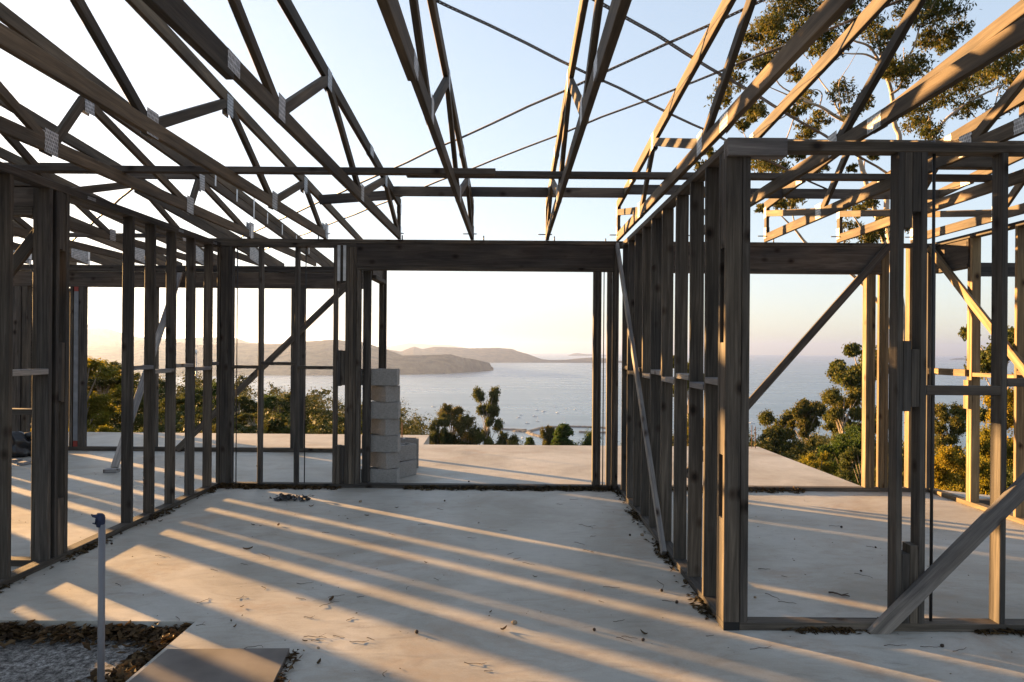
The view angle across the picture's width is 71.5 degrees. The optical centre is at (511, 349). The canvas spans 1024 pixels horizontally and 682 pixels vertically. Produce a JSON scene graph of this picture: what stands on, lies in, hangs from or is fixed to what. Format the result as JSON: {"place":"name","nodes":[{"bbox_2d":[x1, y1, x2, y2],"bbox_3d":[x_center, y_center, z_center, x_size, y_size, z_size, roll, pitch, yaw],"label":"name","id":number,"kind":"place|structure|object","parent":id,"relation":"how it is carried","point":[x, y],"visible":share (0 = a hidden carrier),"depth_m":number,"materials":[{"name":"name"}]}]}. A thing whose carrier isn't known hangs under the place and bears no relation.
{"place":"outdoors","nodes":[
{"label":"outdoors","id":0,"kind":"place"},
{"bbox_2d":[0,634,161,681],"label":"recessed ground","id":1,"kind":"structure","parent":0,"point":[24,661],"depth_m":3.73,"materials":[{"name":"gravel"}]},
{"bbox_2d":[0,619,191,681],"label":"leaf litter","id":2,"kind":"object","parent":1,"relation":"on","point":[137,660],"visible":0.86,"depth_m":3.95,"materials":[{"name":"brown plant"}]},
{"bbox_2d":[91,513,105,681],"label":"standpipe","id":3,"kind":"object","parent":1,"relation":"on","point":[99,523],"visible":1,"depth_m":2.99,"materials":[{"name":"white plastic"}]},
{"bbox_2d":[88,325,275,345],"bbox_3d":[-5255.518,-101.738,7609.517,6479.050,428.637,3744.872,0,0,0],"label":"pale back hill","id":4,"kind":"structure","parent":0,"point":[99,336],"depth_m":7020.73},
{"bbox_2d":[87,340,422,376],"bbox_3d":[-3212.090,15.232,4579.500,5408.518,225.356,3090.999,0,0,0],"label":"bay side hill","id":5,"kind":"structure","parent":0,"point":[319,353],"depth_m":4272.56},
{"bbox_2d":[387,343,464,350],"bbox_3d":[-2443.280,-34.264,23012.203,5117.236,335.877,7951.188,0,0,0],"label":"faint far hill","id":6,"kind":"structure","parent":0,"point":[401,347],"depth_m":21642.96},
{"bbox_2d":[393,354,493,373],"bbox_3d":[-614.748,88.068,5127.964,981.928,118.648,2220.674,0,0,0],"label":"headland hill","id":7,"kind":"structure","parent":0,"point":[438,364],"depth_m":4536.31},
{"bbox_2d":[30,431,859,485],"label":"terrace slab","id":8,"kind":"structure","parent":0,"point":[528,464],"depth_m":9.94,"materials":[{"name":"concrete"}]},
{"bbox_2d":[387,347,621,362],"bbox_3d":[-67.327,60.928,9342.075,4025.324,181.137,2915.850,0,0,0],"label":"hill","id":9,"kind":"structure","parent":0,"point":[497,355],"depth_m":8571.84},
{"bbox_2d":[0,451,1023,681],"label":"floor slab","id":10,"kind":"structure","parent":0,"point":[546,638],"depth_m":4.77,"materials":[{"name":"concrete"}]},
{"bbox_2d":[12,431,31,457],"bbox_3d":[-7.019,1.327,10.154,0.508,0.386,0.478,0,0,-43],"label":"rubbish bag","id":11,"kind":"object","parent":10,"relation":"on","point":[21,444],"visible":0.49,"depth_m":9.99,"materials":[{"name":"black plastic"}]},
{"bbox_2d":[11,180,37,565],"bbox_3d":[-4.484,0.159,5.129,2.234,2.755,0.138,0,0,0],"label":"wall frame","id":12,"kind":"object","parent":10,"relation":"on","point":[25,199],"visible":0.31,"depth_m":5.06,"materials":[{"name":"brown wood"}]},
{"bbox_2d":[30,287,69,426],"bbox_3d":[-9.406,0.100,9.810,0.090,2.800,11.220,0,0,0],"label":"wall frame","id":13,"kind":"object","parent":10,"relation":"on","point":[31,353],"visible":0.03,"depth_m":13.93,"materials":[{"name":"brown wood"}]},
{"bbox_2d":[0,486,218,592],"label":"leaf litter","id":14,"kind":"object","parent":10,"relation":"on","point":[85,548],"visible":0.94,"depth_m":5.57,"materials":[{"name":"brown plant"}]},
{"bbox_2d":[0,161,219,587],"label":"wall frame","id":15,"kind":"object","parent":10,"relation":"on","point":[51,371],"visible":1,"depth_m":5.26,"materials":[{"name":"brown wood"}]},
{"bbox_2d":[103,272,182,472],"bbox_3d":[-4.984,0.188,9.752,0.160,2.690,1.865,0,0,0],"label":"prop","id":16,"kind":"object","parent":10,"relation":"on","point":[114,466],"visible":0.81,"depth_m":9.53,"materials":[{"name":"brown wood"}]},
{"bbox_2d":[12,264,366,452],"bbox_3d":[-7.681,0.112,10.716,11.040,2.800,0.148,0,0,0],"label":"wall frame","id":17,"kind":"object","parent":10,"relation":"on","point":[82,278],"visible":0.6,"depth_m":10.70,"materials":[{"name":"brown wood"}]},
{"bbox_2d":[13,242,76,264],"bbox_3d":[-7.254,-1.843,5.225,0.085,1.167,13.257,0,0,0],"label":"roof truss","id":18,"kind":"object","parent":17,"relation":"on","point":[29,260],"visible":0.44,"depth_m":10.70,"materials":[{"name":"brown wood"}]},
{"bbox_2d":[13,233,165,237],"bbox_3d":[-6.040,-1.391,8.600,4.300,0.045,0.070,0,0,0],"label":"batten","id":19,"kind":"object","parent":18,"relation":"on","point":[142,235],"visible":0.12,"depth_m":8.56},
{"bbox_2d":[13,221,122,264],"bbox_3d":[-6.374,-1.836,5.225,0.085,1.167,13.257,0,0,0],"label":"roof truss","id":20,"kind":"object","parent":17,"relation":"on","point":[80,256],"visible":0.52,"depth_m":10.66,"materials":[{"name":"brown wood"}]},
{"bbox_2d":[13,216,182,264],"bbox_3d":[-5.494,-1.830,5.225,0.085,1.167,13.257,0,0,0],"label":"roof truss","id":21,"kind":"object","parent":17,"relation":"on","point":[25,230],"visible":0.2,"depth_m":9.46,"materials":[{"name":"brown wood"}]},
{"bbox_2d":[0,147,216,265],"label":"roof truss","id":22,"kind":"object","parent":17,"relation":"on","point":[104,232],"visible":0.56,"depth_m":8.02,"materials":[{"name":"brown wood"}]},
{"bbox_2d":[12,165,495,175],"bbox_3d":[-4.657,-1.381,5.400,9.065,0.045,0.070,0,0,0],"label":"batten","id":23,"kind":"object","parent":22,"relation":"on","point":[260,170],"visible":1,"depth_m":5.37,"materials":[{"name":"wood"}]},
{"bbox_2d":[0,99,284,265],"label":"roof truss","id":24,"kind":"object","parent":17,"relation":"on","point":[251,256],"visible":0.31,"depth_m":6.85,"materials":[{"name":"brown wood"}]},
{"bbox_2d":[129,174,195,179],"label":"blocking","id":25,"kind":"object","parent":24,"relation":"attached to","point":[171,176],"visible":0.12,"depth_m":6.98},
{"bbox_2d":[0,2,333,266],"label":"roof truss","id":26,"kind":"object","parent":17,"relation":"on","point":[34,134],"visible":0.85,"depth_m":5.40,"materials":[{"name":"brown wood"}]},
{"bbox_2d":[265,0,903,249],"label":"brace strap","id":27,"kind":"object","parent":26,"relation":"attached to","point":[759,55],"visible":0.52,"depth_m":5.36,"materials":[{"name":"grey metal"}]},
{"bbox_2d":[129,648,289,681],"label":"sheet board","id":28,"kind":"object","parent":10,"relation":"on","point":[225,665],"visible":1,"depth_m":3.44,"materials":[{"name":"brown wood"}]},
{"bbox_2d":[216,482,340,489],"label":"leaf litter","id":29,"kind":"object","parent":10,"relation":"on","point":[245,487],"visible":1,"depth_m":7.95,"materials":[{"name":"brown plant"}]},
{"bbox_2d":[276,649,301,681],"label":"leaf litter","id":30,"kind":"object","parent":10,"relation":"on","point":[290,657],"visible":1,"depth_m":3.49,"materials":[{"name":"brown plant"}]},
{"bbox_2d":[269,493,312,501],"bbox_3d":[-2.282,1.529,7.349,0.468,0.066,0.244,0,0,10],"label":"debris pile","id":31,"kind":"object","parent":10,"relation":"on","point":[281,496],"visible":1,"depth_m":7.33,"materials":[{"name":"paper"}]},
{"bbox_2d":[362,271,386,481],"bbox_3d":[-1.636,0.175,8.525,0.130,2.765,0.850,0,0,0],"label":"wall frame","id":32,"kind":"object","parent":10,"relation":"on","point":[378,277],"visible":0.61,"depth_m":8.10,"materials":[{"name":"brown wood"}]},
{"bbox_2d":[361,467,399,482],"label":"concrete block","id":33,"kind":"structure","parent":10,"relation":"on","point":[382,475],"depth_m":8.14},
{"bbox_2d":[370,451,399,468],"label":"concrete block","id":34,"kind":"structure","parent":33,"relation":"on","point":[386,460],"depth_m":8.21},
{"bbox_2d":[370,434,400,451],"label":"concrete block","id":35,"kind":"structure","parent":34,"relation":"on","point":[383,443],"depth_m":8.16,"materials":[{"name":"concrete"}]},
{"bbox_2d":[371,418,399,435],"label":"concrete block","id":36,"kind":"structure","parent":35,"relation":"on","point":[385,427],"depth_m":8.20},
{"bbox_2d":[371,401,400,418],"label":"concrete block","id":37,"kind":"structure","parent":36,"relation":"on","point":[385,410],"depth_m":8.15,"materials":[{"name":"concrete"}]},
{"bbox_2d":[371,385,399,401],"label":"concrete block","id":38,"kind":"structure","parent":37,"relation":"on","point":[385,393],"depth_m":8.21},
{"bbox_2d":[361,368,399,384],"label":"concrete block","id":39,"kind":"structure","parent":38,"relation":"on","point":[385,376],"depth_m":8.14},
{"bbox_2d":[399,459,415,477],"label":"concrete block","id":40,"kind":"structure","parent":10,"relation":"on","point":[407,467],"depth_m":8.76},
{"bbox_2d":[400,443,415,460],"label":"concrete block","id":41,"kind":"structure","parent":40,"relation":"on","point":[407,451],"depth_m":8.82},
{"bbox_2d":[403,484,613,491],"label":"leaf litter","id":42,"kind":"object","parent":10,"relation":"on","point":[577,488],"visible":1,"depth_m":7.95,"materials":[{"name":"brown plant"}]},
{"bbox_2d":[210,235,935,491],"bbox_3d":[0.714,0.148,8.028,8.270,2.855,0.132,0,0,0],"label":"wall frame","id":43,"kind":"object","parent":10,"relation":"on","point":[866,263],"visible":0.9,"depth_m":8.00,"materials":[{"name":"brown wood"}]},
{"bbox_2d":[0,0,362,238],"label":"roof truss","id":44,"kind":"object","parent":43,"relation":"on","point":[148,122],"visible":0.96,"depth_m":4.38,"materials":[{"name":"brown wood"}]},
{"bbox_2d":[319,190,393,204],"bbox_3d":[-1.688,-1.654,7.720,0.804,0.100,0.035,-4,0,0],"label":"blocking","id":45,"kind":"object","parent":44,"relation":"attached to","point":[348,197],"visible":0.61,"depth_m":7.70,"materials":[{"name":"wood"}]},
{"bbox_2d":[142,0,403,238],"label":"roof truss","id":46,"kind":"object","parent":43,"relation":"on","point":[188,25],"visible":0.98,"depth_m":4.02,"materials":[{"name":"brown wood"}]},
{"bbox_2d":[376,0,476,239],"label":"roof truss","id":47,"kind":"object","parent":43,"relation":"on","point":[414,67],"visible":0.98,"depth_m":4.00,"materials":[{"name":"brown wood"}]},
{"bbox_2d":[394,186,465,196],"bbox_3d":[-0.858,-1.673,7.520,0.782,0.100,0.035,0,0,0],"label":"blocking","id":48,"kind":"object","parent":47,"relation":"attached to","point":[432,191],"visible":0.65,"depth_m":7.50,"materials":[{"name":"wood"}]},
{"bbox_2d":[241,0,765,237],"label":"brace strap","id":49,"kind":"object","parent":47,"relation":"attached to","point":[623,63],"visible":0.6,"depth_m":5.25,"materials":[{"name":"grey metal"}]},
{"bbox_2d":[471,187,547,196],"bbox_3d":[-0.025,-1.666,7.520,0.807,0.100,0.035,0,0,0],"label":"blocking","id":50,"kind":"object","parent":47,"relation":"attached to","point":[509,191],"visible":1,"depth_m":7.50,"materials":[{"name":"wood"}]},
{"bbox_2d":[436,0,827,188],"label":"brace strap","id":51,"kind":"object","parent":47,"relation":"attached to","point":[547,53],"visible":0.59,"depth_m":4.68,"materials":[{"name":"grey metal"}]},
{"bbox_2d":[592,0,886,172],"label":"brace strap","id":52,"kind":"object","parent":47,"relation":"attached to","point":[656,34],"visible":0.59,"depth_m":4.84,"materials":[{"name":"grey metal"}]},
{"bbox_2d":[538,0,631,240],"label":"roof truss","id":53,"kind":"object","parent":43,"relation":"on","point":[599,62],"visible":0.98,"depth_m":3.98,"materials":[{"name":"brown wood"}]},
{"bbox_2d":[407,171,1023,182],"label":"batten","id":54,"kind":"object","parent":53,"relation":"attached to","point":[754,176],"visible":0.71,"depth_m":5.44,"materials":[{"name":"wood"}]},
{"bbox_2d":[610,0,855,240],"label":"roof truss","id":55,"kind":"object","parent":43,"relation":"on","point":[821,20],"visible":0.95,"depth_m":4.09,"materials":[{"name":"brown wood"}]},
{"bbox_2d":[553,187,623,197],"bbox_3d":[0.797,-1.660,7.520,0.762,0.100,0.035,0,0,0],"label":"blocking","id":56,"kind":"object","parent":55,"relation":"attached to","point":[569,192],"visible":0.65,"depth_m":7.50,"materials":[{"name":"wood"}]},
{"bbox_2d":[628,185,689,194],"bbox_3d":[1.615,-1.685,7.500,0.797,0.100,0.035,0,0,0],"label":"blocking","id":57,"kind":"object","parent":55,"relation":"attached to","point":[636,189],"visible":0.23,"depth_m":7.48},
{"bbox_2d":[689,0,1023,235],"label":"roof truss","id":58,"kind":"object","parent":43,"relation":"on","point":[1007,40],"visible":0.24,"depth_m":3.95,"materials":[{"name":"brown wood"}]},
{"bbox_2d":[758,0,1023,241],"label":"roof truss","id":59,"kind":"object","parent":43,"relation":"on","point":[1014,128],"visible":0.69,"depth_m":4.74,"materials":[{"name":"brown wood"}]},
{"bbox_2d":[784,189,859,198],"bbox_3d":[3.272,-1.643,7.500,0.782,0.100,0.035,0,0,0],"label":"blocking","id":60,"kind":"object","parent":59,"relation":"attached to","point":[813,193],"visible":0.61,"depth_m":7.48,"materials":[{"name":"wood"}]},
{"bbox_2d":[928,156,991,169],"bbox_3d":[3.271,-1.425,5.300,0.780,0.150,0.090,0,0,0],"label":"blocking","id":61,"kind":"object","parent":59,"relation":"attached to","point":[976,163],"visible":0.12,"depth_m":5.25,"materials":[{"name":"wood"}]},
{"bbox_2d":[831,88,1023,242],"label":"roof truss","id":62,"kind":"object","parent":43,"relation":"on","point":[985,188],"visible":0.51,"depth_m":5.94,"materials":[{"name":"brown wood"}]},
{"bbox_2d":[905,157,1023,242],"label":"roof truss","id":63,"kind":"object","parent":43,"relation":"on","point":[981,217],"visible":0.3,"depth_m":7.01,"materials":[{"name":"brown wood"}]},
{"bbox_2d":[871,190,938,199],"bbox_3d":[4.097,-1.637,7.500,0.792,0.100,0.035,0,0,0],"label":"blocking","id":64,"kind":"object","parent":63,"relation":"attached to","point":[885,195],"visible":0.23,"depth_m":7.48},
{"bbox_2d":[612,489,714,619],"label":"leaf litter","id":65,"kind":"object","parent":10,"relation":"on","point":[703,605],"visible":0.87,"depth_m":5.18,"materials":[{"name":"brown plant"}]},
{"bbox_2d":[615,143,742,630],"bbox_3d":[1.220,0.195,6.043,0.146,2.770,4.092,0,0,0],"label":"wall frame","id":66,"kind":"object","parent":10,"relation":"on","point":[646,274],"visible":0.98,"depth_m":4.80,"materials":[{"name":"brown wood"}]},
{"bbox_2d":[672,486,805,493],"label":"leaf litter","id":67,"kind":"object","parent":10,"relation":"on","point":[773,491],"visible":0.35,"depth_m":7.95,"materials":[{"name":"brown plant"}]},
{"bbox_2d":[782,625,869,634],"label":"leaf litter","id":68,"kind":"object","parent":10,"relation":"on","point":[833,629],"visible":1,"depth_m":3.98,"materials":[{"name":"brown plant"}]},
{"bbox_2d":[724,137,1023,633],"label":"wall frame","id":69,"kind":"object","parent":10,"relation":"on","point":[913,584],"visible":0.97,"depth_m":4.00,"materials":[{"name":"brown wood"}]},
{"bbox_2d":[927,220,1023,524],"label":"wall frame","id":70,"kind":"object","parent":10,"relation":"on","point":[962,252],"visible":0.9,"depth_m":7.27,"materials":[{"name":"yellow wood"}]},
{"bbox_2d":[979,263,1014,505],"bbox_3d":[6.097,0.366,7.340,2.600,2.500,0.100,0,0,0],"label":"wall frame","id":71,"kind":"object","parent":10,"relation":"on","point":[986,269],"visible":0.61,"depth_m":7.30,"materials":[{"name":"brown wood"}]},
{"bbox_2d":[974,627,1023,636],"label":"leaf litter","id":72,"kind":"object","parent":10,"relation":"on","point":[1009,630],"visible":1,"depth_m":3.98,"materials":[{"name":"brown plant"}]},
{"bbox_2d":[0,0,1023,355],"label":"sky","id":73,"kind":"structure","parent":0,"point":[494,75],"materials":[{"name":"blue"}]},
{"bbox_2d":[135,353,1013,454],"bbox_3d":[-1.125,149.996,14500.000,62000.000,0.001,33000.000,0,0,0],"label":"sea","id":74,"kind":"structure","parent":0,"point":[528,390],"depth_m":2693.88,"materials":[{"name":"blue"}]},
{"bbox_2d":[492,425,605,432],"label":"breakwater","id":75,"kind":"object","parent":74,"relation":"in","point":[524,430],"visible":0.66,"depth_m":1327.63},
{"bbox_3d":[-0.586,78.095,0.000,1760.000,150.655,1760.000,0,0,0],"label":"hillside ground","id":76,"kind":"structure","parent":0,"visible":0},
{"bbox_2d":[68,356,136,431],"bbox_3d":[-18.314,2.224,30.225,3.865,4.207,3.217,0,0,23],"label":"tree","id":77,"kind":"object","parent":76,"relation":"on","point":[100,409],"visible":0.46,"depth_m":30.23,"materials":[{"name":"green plant"}]},
{"bbox_2d":[91,359,140,424],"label":"tree","id":78,"kind":"object","parent":76,"relation":"on","point":[137,374],"visible":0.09,"depth_m":75.66,"materials":[{"name":"green plant"}]},
{"bbox_2d":[87,369,160,425],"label":"tree","id":79,"kind":"object","parent":76,"relation":"on","point":[100,384],"visible":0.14,"depth_m":41.40,"materials":[{"name":"green plant"}]},
{"bbox_2d":[109,392,160,431],"bbox_3d":[-20.334,3.720,37.952,3.018,2.846,3.268,0,0,20],"label":"tree","id":80,"kind":"object","parent":76,"relation":"on","point":[139,418],"visible":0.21,"depth_m":37.38,"materials":[{"name":"green plant"}]},
{"bbox_2d":[158,392,213,432],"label":"tree","id":81,"kind":"object","parent":76,"relation":"on","point":[180,399],"visible":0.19,"depth_m":47.40,"materials":[{"name":"green plant"}]},
{"bbox_2d":[195,379,235,409],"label":"tree","id":82,"kind":"object","parent":76,"relation":"on","point":[213,394],"visible":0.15,"depth_m":59.14,"materials":[{"name":"green plant"}]},
{"bbox_2d":[234,395,257,431],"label":"tree","id":83,"kind":"object","parent":76,"relation":"on","point":[245,402],"visible":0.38,"depth_m":55.46,"materials":[{"name":"green plant"}]},
{"bbox_2d":[234,412,272,433],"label":"tree","id":84,"kind":"object","parent":76,"relation":"on","point":[242,417],"visible":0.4,"depth_m":45.78,"materials":[{"name":"green plant"}]},
{"bbox_2d":[250,393,289,433],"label":"tree","id":85,"kind":"object","parent":76,"relation":"on","point":[268,400],"visible":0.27,"depth_m":61.60,"materials":[{"name":"green plant"}]},
{"bbox_2d":[429,412,456,444],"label":"tree","id":86,"kind":"object","parent":76,"relation":"on","point":[441,422],"visible":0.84,"depth_m":117.14,"materials":[{"name":"green plant"}]},
{"bbox_2d":[428,403,478,444],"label":"tree","id":87,"kind":"object","parent":76,"relation":"on","point":[453,413],"visible":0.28,"depth_m":118.93,"materials":[{"name":"green plant"}]},
{"bbox_2d":[452,414,483,444],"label":"tree","id":88,"kind":"object","parent":76,"relation":"on","point":[460,429],"visible":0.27,"depth_m":116.11,"materials":[{"name":"green plant"}]},
{"bbox_2d":[473,431,494,444],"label":"tree","id":89,"kind":"object","parent":76,"relation":"on","point":[479,438],"visible":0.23,"depth_m":115.40,"materials":[{"name":"green plant"}]},
{"bbox_2d":[470,386,504,444],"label":"tree","id":90,"kind":"object","parent":76,"relation":"on","point":[489,409],"visible":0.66,"depth_m":121.61,"materials":[{"name":"green plant"}]},
{"bbox_2d":[495,431,522,444],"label":"tree","id":91,"kind":"object","parent":76,"relation":"on","point":[502,438],"visible":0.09,"depth_m":109.59,"materials":[{"name":"green plant"}]},
{"bbox_2d":[87,368,964,489],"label":"forest canopy","id":92,"kind":"object","parent":76,"relation":"on","point":[316,425],"visible":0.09,"depth_m":58.81,"materials":[{"name":"green plant"}]},
{"bbox_2d":[539,424,555,444],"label":"tree","id":93,"kind":"object","parent":76,"relation":"on","point":[547,436],"visible":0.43,"depth_m":99.61,"materials":[{"name":"green plant"}]},
{"bbox_2d":[134,372,965,457],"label":"forest canopy","id":94,"kind":"object","parent":76,"relation":"on","point":[314,395],"depth_m":189.81,"materials":[{"name":"green plant"}]},
{"bbox_2d":[550,423,578,445],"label":"tree","id":95,"kind":"object","parent":76,"relation":"on","point":[563,432],"visible":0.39,"depth_m":91.25,"materials":[{"name":"green plant"}]},
{"bbox_2d":[756,408,797,449],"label":"tree","id":96,"kind":"object","parent":76,"relation":"on","point":[767,418],"visible":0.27,"depth_m":84.71,"materials":[{"name":"green plant"}]},
{"bbox_2d":[757,425,805,454],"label":"tree","id":97,"kind":"object","parent":76,"relation":"on","point":[779,434],"visible":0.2,"depth_m":69.08,"materials":[{"name":"green plant"}]},
{"bbox_2d":[786,398,827,444],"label":"tree","id":98,"kind":"object","parent":76,"relation":"on","point":[806,413],"visible":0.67,"depth_m":79.18,"materials":[{"name":"green plant"}]},
{"bbox_2d":[787,437,834,475],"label":"tree","id":99,"kind":"object","parent":76,"relation":"on","point":[812,442],"visible":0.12,"depth_m":65.89,"materials":[{"name":"green plant"}]},
{"bbox_2d":[796,451,834,473],"bbox_3d":[16.247,7.563,38.242,2.855,4.398,2.703,0,0,0],"label":"tree","id":100,"kind":"object","parent":76,"relation":"on","point":[820,463],"visible":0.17,"depth_m":37.80,"materials":[{"name":"yellow plant"}]},
{"bbox_2d":[819,385,861,471],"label":"tree","id":101,"kind":"object","parent":76,"relation":"on","point":[838,410],"visible":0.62,"depth_m":59.88,"materials":[{"name":"green plant"}]},
{"bbox_2d":[817,422,875,481],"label":"tree","id":102,"kind":"object","parent":76,"relation":"on","point":[851,438],"visible":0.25,"depth_m":41.77,"materials":[{"name":"green plant"}]},
{"bbox_2d":[834,447,875,485],"bbox_3d":[16.806,6.641,33.924,2.924,4.252,2.701,0,0,30],"label":"tree","id":103,"kind":"object","parent":76,"relation":"on","point":[851,455],"visible":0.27,"depth_m":34.29,"materials":[{"name":"green plant"}]},
{"bbox_2d":[693,0,1023,340],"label":"gum tree","id":104,"kind":"object","parent":76,"relation":"on","point":[773,20],"visible":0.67,"depth_m":29.54,"materials":[{"name":"green plant"}]},
{"bbox_2d":[820,342,903,469],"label":"tree","id":105,"kind":"object","parent":76,"relation":"on","point":[843,375],"visible":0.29,"depth_m":61.24,"materials":[{"name":"green plant"}]},
{"bbox_2d":[934,444,965,490],"bbox_3d":[15.920,5.106,25.933,3.271,3.412,2.988,0,0,38],"label":"shrub","id":106,"kind":"object","parent":76,"relation":"on","point":[945,458],"visible":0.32,"depth_m":25.67,"materials":[{"name":"yellow plant"}]},
{"bbox_2d":[935,401,965,473],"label":"tree","id":107,"kind":"object","parent":76,"relation":"on","point":[954,416],"visible":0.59,"depth_m":54.36,"materials":[{"name":"green plant"}]},
{"bbox_2d":[946,424,1013,494],"bbox_3d":[14.904,4.092,22.076,2.768,3.508,2.528,0,0,20],"label":"shrub","id":108,"kind":"object","parent":76,"relation":"on","point":[984,478],"visible":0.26,"depth_m":21.71,"materials":[{"name":"green plant"}]},
{"bbox_2d":[958,324,1013,468],"bbox_3d":[26.176,4.242,37.864,3.734,11.403,4.452,0,0,0],"label":"tree","id":109,"kind":"object","parent":76,"relation":"on","point":[985,361],"visible":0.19,"depth_m":37.85,"materials":[{"name":"green plant"}]},
{"bbox_2d":[980,373,1013,460],"bbox_3d":[21.796,4.394,30.321,3.860,7.203,4.354,0,0,0],"label":"tree","id":110,"kind":"object","parent":76,"relation":"on","point":[987,402],"visible":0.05,"depth_m":30.49,"materials":[{"name":"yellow plant"}]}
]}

